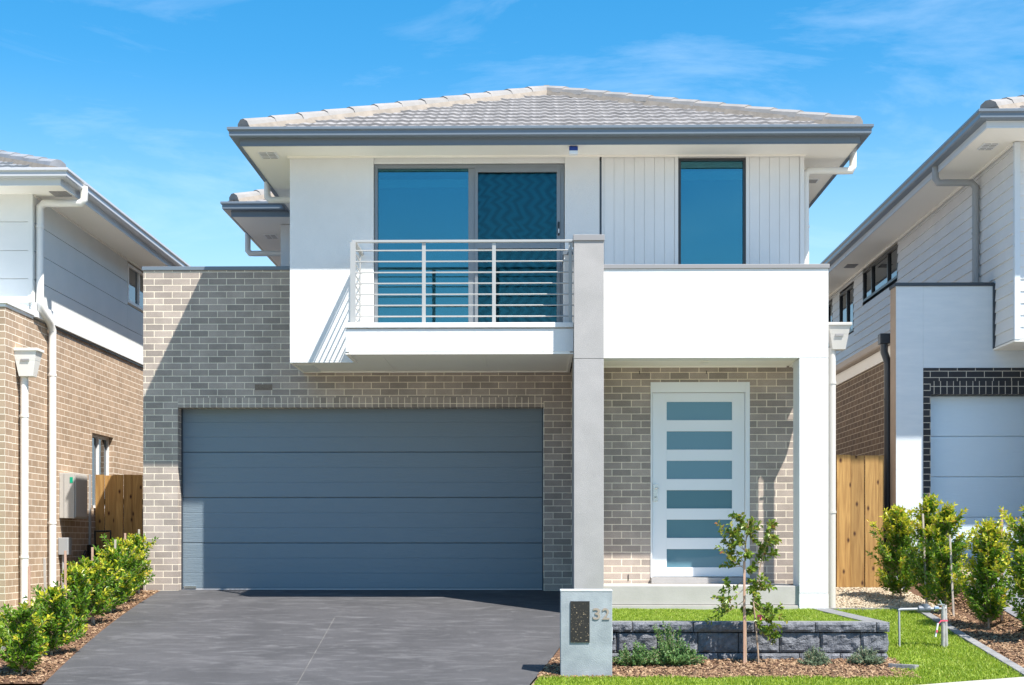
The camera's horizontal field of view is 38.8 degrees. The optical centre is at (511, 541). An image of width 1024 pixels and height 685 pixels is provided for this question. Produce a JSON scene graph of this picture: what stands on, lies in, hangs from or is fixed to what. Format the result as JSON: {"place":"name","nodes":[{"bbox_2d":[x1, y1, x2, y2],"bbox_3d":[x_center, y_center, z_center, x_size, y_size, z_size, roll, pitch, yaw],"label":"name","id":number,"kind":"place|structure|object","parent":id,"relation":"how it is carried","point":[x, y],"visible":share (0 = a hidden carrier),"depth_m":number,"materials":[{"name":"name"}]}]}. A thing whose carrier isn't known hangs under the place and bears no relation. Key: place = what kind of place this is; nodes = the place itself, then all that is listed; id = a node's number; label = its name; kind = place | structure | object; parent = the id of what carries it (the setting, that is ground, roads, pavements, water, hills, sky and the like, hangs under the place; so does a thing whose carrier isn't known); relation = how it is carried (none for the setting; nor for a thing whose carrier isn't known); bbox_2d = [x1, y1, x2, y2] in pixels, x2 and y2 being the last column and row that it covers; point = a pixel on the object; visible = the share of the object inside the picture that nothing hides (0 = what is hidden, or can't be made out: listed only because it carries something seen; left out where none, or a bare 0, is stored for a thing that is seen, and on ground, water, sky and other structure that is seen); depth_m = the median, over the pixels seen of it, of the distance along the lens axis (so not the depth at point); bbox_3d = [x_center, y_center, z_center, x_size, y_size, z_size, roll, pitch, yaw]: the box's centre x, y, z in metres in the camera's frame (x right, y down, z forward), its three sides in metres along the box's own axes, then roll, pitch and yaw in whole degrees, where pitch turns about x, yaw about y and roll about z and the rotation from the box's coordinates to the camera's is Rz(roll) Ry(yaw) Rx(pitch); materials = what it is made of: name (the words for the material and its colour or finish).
{"place":"outdoors","nodes":[
{"label":"outdoors","id":0,"kind":"place"},
{"bbox_2d":[0,618,53,646],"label":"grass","id":1,"kind":"structure","parent":0,"point":[1,623],"depth_m":17.14,"materials":[{"name":"green plant"}]},
{"bbox_2d":[0,589,158,683],"bbox_3d":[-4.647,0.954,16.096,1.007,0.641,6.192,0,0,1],"label":"bark mulch","id":2,"kind":"object","parent":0,"point":[14,675],"visible":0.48,"depth_m":14.64,"materials":[{"name":"brown wood"}]},
{"bbox_2d":[0,600,55,672],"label":"hedge shrub","id":3,"kind":"object","parent":2,"relation":"on","point":[19,645],"visible":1,"depth_m":13.35,"materials":[{"name":"green plant"}]},
{"bbox_2d":[27,566,29,672],"bbox_3d":[-4.496,0.775,13.523,0.022,1.090,0.022,0,0,1],"label":"garden stake","id":4,"kind":"object","parent":2,"relation":"in","point":[28,586],"visible":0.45,"depth_m":13.51,"materials":[{"name":"brown wood"}]},
{"bbox_2d":[43,558,47,651],"bbox_3d":[-4.679,0.690,14.576,0.042,1.050,0.022,0,0,1],"label":"garden stake","id":5,"kind":"object","parent":2,"relation":"in","point":[44,569],"visible":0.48,"depth_m":14.56,"materials":[{"name":"beige wood"}]},
{"bbox_2d":[22,584,86,654],"bbox_3d":[-4.574,0.782,14.421,0.647,0.737,0.574,0,0,1],"label":"hedge shrub","id":6,"kind":"object","parent":2,"relation":"on","point":[58,603],"visible":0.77,"depth_m":14.37,"materials":[{"name":"green plant"}]},
{"bbox_2d":[64,551,66,631],"bbox_3d":[-4.693,0.620,15.276,0.032,1.050,0.022,0,0,1],"label":"garden stake","id":7,"kind":"object","parent":2,"relation":"in","point":[65,568],"visible":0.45,"depth_m":15.27,"materials":[{"name":"brown wood"}]},
{"bbox_2d":[53,564,96,633],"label":"hedge shrub","id":8,"kind":"object","parent":2,"relation":"on","point":[77,577],"visible":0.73,"depth_m":15.36,"materials":[{"name":"green plant"}]},
{"bbox_2d":[91,547,93,621],"bbox_3d":[-4.759,0.545,16.477,0.022,0.960,0.022,0,0,1],"label":"garden stake","id":9,"kind":"object","parent":2,"relation":"in","point":[92,553],"visible":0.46,"depth_m":16.47,"materials":[{"name":"brown wood"}]},
{"bbox_2d":[63,555,125,624],"bbox_3d":[-4.734,0.553,16.354,0.755,0.805,0.627,0,0,1],"label":"hedge shrub","id":10,"kind":"object","parent":2,"relation":"on","point":[99,598],"visible":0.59,"depth_m":16.34,"materials":[{"name":"green plant"}]},
{"bbox_2d":[85,544,137,611],"bbox_3d":[-4.735,0.446,17.290,0.667,0.850,0.713,0,0,1],"label":"hedge shrub","id":11,"kind":"object","parent":2,"relation":"on","point":[113,557],"visible":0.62,"depth_m":17.17,"materials":[{"name":"green plant"}]},
{"bbox_2d":[96,534,154,602],"bbox_3d":[-4.781,0.342,18.013,0.742,0.898,0.629,0,0,1],"label":"hedge shrub","id":12,"kind":"object","parent":2,"relation":"on","point":[133,560],"visible":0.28,"depth_m":18.01,"materials":[{"name":"green plant"}]},
{"bbox_2d":[117,532,158,587],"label":"hedge shrub","id":13,"kind":"object","parent":2,"relation":"on","point":[136,536],"visible":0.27,"depth_m":18.77,"materials":[{"name":"green plant"}]},
{"bbox_2d":[43,590,559,684],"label":"driveway","id":14,"kind":"structure","parent":0,"point":[371,637],"depth_m":15.30,"materials":[{"name":"grey concrete"}]},
{"bbox_2d":[297,619,333,683],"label":"control joint","id":15,"kind":"object","parent":14,"relation":"on","point":[314,653],"visible":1,"depth_m":14.52,"materials":[{"name":"grey concrete"}]},
{"bbox_2d":[0,563,1021,684],"bbox_3d":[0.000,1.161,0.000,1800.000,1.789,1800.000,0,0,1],"label":"ground","id":16,"kind":"structure","parent":0,"point":[532,682],"depth_m":14.22,"materials":[{"name":"brown soil"}]},
{"bbox_2d":[0,150,189,615],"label":"house","id":17,"kind":"structure","parent":16,"relation":"on","point":[77,253],"depth_m":20.36,"materials":[{"name":"beige brick"}]},
{"bbox_2d":[58,538,71,587],"bbox_3d":[-6.335,0.403,20.585,0.142,0.918,0.163,0,0,1],"label":"junction box","id":18,"kind":"object","parent":17,"relation":"attached to","point":[64,544],"visible":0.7,"depth_m":20.50,"materials":[{"name":"grey"}]},
{"bbox_2d":[59,473,86,518],"bbox_3d":[-6.287,-0.653,20.841,0.228,0.643,0.586,0,0,1],"label":"meter box","id":19,"kind":"object","parent":17,"relation":"attached to","point":[72,495],"visible":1,"depth_m":20.56,"materials":[{"name":"grey paint"}]},
{"bbox_2d":[75,474,86,516],"bbox_3d":[-6.180,-0.653,20.842,0.013,0.602,0.541,0,0,1],"label":"door","id":20,"kind":"structure","parent":19,"relation":"in","point":[80,480],"depth_m":20.78,"materials":[{"name":"grey paint"}]},
{"bbox_2d":[92,434,108,508],"bbox_3d":[-6.480,-1.086,22.642,0.073,1.142,1.112,0,0,1],"label":"window","id":21,"kind":"structure","parent":17,"relation":"in","point":[100,444],"depth_m":22.80,"materials":[{"name":"white glass"}]},
{"bbox_2d":[127,263,142,312],"bbox_3d":[-6.421,-4.284,24.753,0.186,0.745,1.601,0,0,1],"label":"window","id":22,"kind":"structure","parent":17,"relation":"in","point":[134,276],"depth_m":24.50,"materials":[{"name":"white"}]},
{"bbox_2d":[83,530,111,559],"bbox_3d":[-6.165,0.345,21.544,0.290,1.034,0.600,0,0,1],"label":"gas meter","id":23,"kind":"object","parent":16,"relation":"on","point":[88,552],"visible":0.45,"depth_m":21.53,"materials":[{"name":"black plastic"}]},
{"bbox_2d":[89,474,142,586],"bbox_3d":[-5.611,-0.089,22.042,1.539,1.868,0.300,0,0,1],"label":"timber fence","id":24,"kind":"object","parent":16,"relation":"on","point":[113,501],"visible":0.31,"depth_m":22.13,"materials":[{"name":"brown wood"}]},
{"bbox_2d":[142,85,873,609],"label":"house","id":25,"kind":"structure","parent":16,"relation":"on","point":[488,341],"depth_m":18.17,"materials":[{"name":"white paint"}]},
{"bbox_2d":[181,408,542,589],"bbox_3d":[-2.000,-0.655,19.427,4.838,2.600,0.095,0,0,1],"label":"garage door","id":26,"kind":"structure","parent":25,"relation":"in","point":[272,499],"depth_m":19.41,"materials":[{"name":"grey metal"}]},
{"bbox_2d":[374,164,563,322],"bbox_3d":[-0.534,-3.659,18.240,2.378,2.127,0.191,0,0,1],"label":"sliding door","id":27,"kind":"structure","parent":25,"relation":"in","point":[496,201],"depth_m":18.32,"materials":[{"name":"blue glass"}]},
{"bbox_2d":[569,146,577,155],"bbox_3d":[0.748,-4.752,17.670,0.105,0.094,0.080,0,0,1],"label":"alarm siren","id":28,"kind":"object","parent":25,"relation":"attached to","point":[573,150],"visible":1,"depth_m":17.63,"materials":[{"name":"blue plastic"}]},
{"bbox_2d":[651,382,750,583],"bbox_3d":[2.339,-0.732,18.053,1.231,2.503,0.235,0,0,1],"label":"front door","id":29,"kind":"structure","parent":25,"relation":"in","point":[700,431],"depth_m":18.10,"materials":[{"name":"white paint"}]},
{"bbox_2d":[678,158,745,263],"bbox_3d":[2.493,-4.031,18.156,0.838,1.492,0.123,0,0,1],"label":"window","id":30,"kind":"structure","parent":25,"relation":"in","point":[711,204],"depth_m":18.21,"materials":[{"name":"blue glass"}]},
{"bbox_2d":[612,608,888,659],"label":"retaining wall","id":31,"kind":"structure","parent":16,"relation":"on","point":[833,640],"depth_m":14.12,"materials":[{"name":"stone blocks"}]},
{"bbox_2d":[612,607,857,620],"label":"grass","id":32,"kind":"structure","parent":31,"relation":"on","point":[685,614],"depth_m":15.51,"materials":[{"name":"green plant"}]},
{"bbox_2d":[820,95,1023,588],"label":"house","id":33,"kind":"structure","parent":16,"relation":"on","point":[925,260],"depth_m":19.56,"materials":[{"name":"white paint"}]},
{"bbox_2d":[828,301,832,347],"bbox_3d":[6.656,-4.525,30.548,0.072,0.900,1.100,0,0,1],"label":"window","id":34,"kind":"structure","parent":33,"relation":"in","point":[830,306],"depth_m":30.33,"materials":[{"name":"grey"}]},
{"bbox_2d":[839,284,853,334],"bbox_3d":[6.626,-4.525,28.649,0.072,0.900,1.300,0,0,1],"label":"window","id":35,"kind":"structure","parent":33,"relation":"in","point":[846,306],"depth_m":28.57,"materials":[{"name":"grey"}]},
{"bbox_2d":[863,244,897,302],"bbox_3d":[6.637,-4.765,25.898,0.182,0.680,2.700,0,0,1],"label":"window","id":36,"kind":"structure","parent":33,"relation":"in","point":[880,275],"depth_m":25.91,"materials":[{"name":"grey glass"}]},
{"bbox_2d":[931,395,1023,558],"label":"garage door","id":37,"kind":"structure","parent":33,"relation":"in","point":[977,442],"depth_m":19.56,"materials":[{"name":"blue"}]},
{"bbox_2d":[0,0,1023,265],"label":"sky","id":38,"kind":"structure","parent":0,"point":[139,99],"materials":[{"name":"blue"}]},
{"bbox_2d":[537,648,920,678],"bbox_3d":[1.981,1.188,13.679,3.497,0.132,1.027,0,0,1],"label":"bark mulch","id":39,"kind":"object","parent":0,"point":[748,670],"visible":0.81,"depth_m":13.56,"materials":[{"name":"brown wood"}]},
{"bbox_2d":[560,589,612,678],"bbox_3d":[0.684,0.918,13.417,0.482,0.954,0.273,0,0,1],"label":"letterbox","id":40,"kind":"object","parent":39,"relation":"on","point":[586,633],"visible":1,"depth_m":13.29,"materials":[{"name":"white concrete"}]},
{"bbox_2d":[612,640,654,665],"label":"groundcover plant","id":41,"kind":"object","parent":39,"relation":"on","point":[636,658],"visible":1,"depth_m":13.76,"materials":[{"name":"green plant"}]},
{"bbox_2d":[643,621,706,665],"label":"groundcover plant","id":42,"kind":"object","parent":39,"relation":"on","point":[667,651],"visible":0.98,"depth_m":13.79,"materials":[{"name":"green plant"}]},
{"bbox_2d":[743,562,745,662],"bbox_3d":[2.220,0.733,13.886,0.022,1.080,0.022,0,0,1],"label":"garden stake","id":43,"kind":"object","parent":39,"relation":"in","point":[744,612],"visible":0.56,"depth_m":13.88,"materials":[{"name":"brown wood"}]},
{"bbox_2d":[704,511,787,662],"bbox_3d":[2.234,0.444,13.924,0.813,1.494,0.351,0,0,1],"label":"ornamental tree","id":44,"kind":"object","parent":39,"relation":"on","point":[770,539],"visible":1,"depth_m":13.91,"materials":[{"name":"green plant"}]},
{"bbox_2d":[796,644,831,665],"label":"groundcover plant","id":45,"kind":"object","parent":39,"relation":"on","point":[815,657],"visible":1,"depth_m":13.79,"materials":[{"name":"green plant"}]},
{"bbox_2d":[847,645,885,664],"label":"groundcover plant","id":46,"kind":"object","parent":39,"relation":"on","point":[864,657],"visible":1,"depth_m":13.80,"materials":[{"name":"green plant"}]},
{"bbox_2d":[533,608,1023,684],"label":"lawn","id":47,"kind":"structure","parent":0,"point":[844,679],"depth_m":13.24,"materials":[{"name":"plant"}]},
{"bbox_2d":[829,608,898,610],"bbox_3d":[4.261,0.837,17.365,1.030,0.090,0.050,0,0,1],"label":"garden edging","id":48,"kind":"object","parent":47,"relation":"on","point":[863,608],"visible":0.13,"depth_m":17.34,"materials":[{"name":"concrete"}]},
{"bbox_2d":[888,663,918,669],"bbox_3d":[3.677,1.200,13.643,0.260,0.100,0.120,0,-5,33],"label":"edging stone","id":49,"kind":"object","parent":47,"relation":"on","point":[891,665],"visible":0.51,"depth_m":13.59,"materials":[{"name":"concrete"}]},
{"bbox_2d":[898,600,947,646],"bbox_3d":[4.185,0.853,14.765,0.514,0.525,0.097,0,0,1],"label":"water meter","id":50,"kind":"object","parent":47,"relation":"on","point":[943,621],"visible":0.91,"depth_m":14.76,"materials":[{"name":"grey metal"}]},
{"bbox_2d":[916,610,1023,675],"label":"garden edging","id":51,"kind":"object","parent":47,"relation":"on","point":[987,650],"visible":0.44,"depth_m":14.80,"materials":[{"name":"concrete"}]},
{"bbox_2d":[869,583,1023,667],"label":"bark mulch","id":52,"kind":"object","parent":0,"point":[1004,644],"visible":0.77,"depth_m":15.62,"materials":[{"name":"brown wood"}]},
{"bbox_2d":[865,503,920,598],"bbox_3d":[4.837,0.133,18.160,0.733,1.255,0.747,0,0,41],"label":"hedge shrub","id":53,"kind":"object","parent":52,"relation":"on","point":[896,525],"visible":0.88,"depth_m":18.11,"materials":[{"name":"green plant"}]},
{"bbox_2d":[899,493,943,602],"bbox_3d":[4.995,0.115,17.536,0.511,1.420,0.661,0,0,42],"label":"hedge shrub","id":54,"kind":"object","parent":52,"relation":"on","point":[929,505],"visible":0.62,"depth_m":17.49,"materials":[{"name":"green plant"}]},
{"bbox_2d":[922,514,927,603],"bbox_3d":[4.952,0.290,17.424,0.072,1.251,0.022,0,0,1],"label":"garden stake","id":55,"kind":"object","parent":52,"relation":"in","point":[924,555],"visible":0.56,"depth_m":17.41,"materials":[{"name":"beige wood"}]},
{"bbox_2d":[918,501,974,606],"bbox_3d":[5.144,0.196,17.029,0.740,1.359,0.688,0,0,1],"label":"hedge shrub","id":56,"kind":"object","parent":52,"relation":"on","point":[942,528],"visible":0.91,"depth_m":16.97,"materials":[{"name":"green plant"}]},
{"bbox_2d":[949,535,954,615],"bbox_3d":[5.103,0.447,16.851,0.072,1.051,0.022,0,0,1],"label":"garden stake","id":57,"kind":"object","parent":52,"relation":"in","point":[952,595],"visible":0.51,"depth_m":16.84,"materials":[{"name":"beige wood"}]},
{"bbox_2d":[949,516,1015,628],"bbox_3d":[5.231,0.348,15.924,0.716,1.274,0.692,0,0,-36],"label":"hedge shrub","id":58,"kind":"object","parent":52,"relation":"on","point":[987,546],"visible":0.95,"depth_m":15.85,"materials":[{"name":"green plant"}]},
{"bbox_2d":[1001,508,1002,619],"bbox_3d":[5.384,0.309,15.967,0.022,1.350,0.022,0,0,1],"label":"garden stake","id":59,"kind":"object","parent":52,"relation":"in","point":[1002,553],"visible":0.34,"depth_m":15.96,"materials":[{"name":"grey wood"}]},
{"bbox_2d":[989,505,1023,627],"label":"hedge shrub","id":60,"kind":"object","parent":52,"relation":"on","point":[1016,571],"visible":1,"depth_m":15.07,"materials":[{"name":"green plant"}]},
{"bbox_2d":[923,677,1023,684],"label":"footpath","id":61,"kind":"structure","parent":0,"point":[1012,681],"depth_m":12.92,"materials":[{"name":"concrete"}]},
{"bbox_2d":[956,557,1023,616],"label":"neighbour driveway","id":62,"kind":"structure","parent":0,"point":[1008,609],"depth_m":16.71,"materials":[{"name":"grey concrete"}]},
{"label":"gravel path","id":63,"kind":"structure","parent":0,"visible":0},
{"bbox_2d":[836,585,935,607],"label":"pebbles","id":64,"kind":"object","parent":63,"relation":"on","point":[852,597],"visible":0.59,"depth_m":18.14,"materials":[{"name":"beige gravel"}]},
{"bbox_2d":[836,455,883,586],"bbox_3d":[4.341,-0.278,19.589,1.340,1.787,0.070,0,0,1],"label":"timber fence","id":65,"kind":"object","parent":64,"relation":"on","point":[860,489],"visible":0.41,"depth_m":19.55,"materials":[{"name":"brown wood"}]}
]}

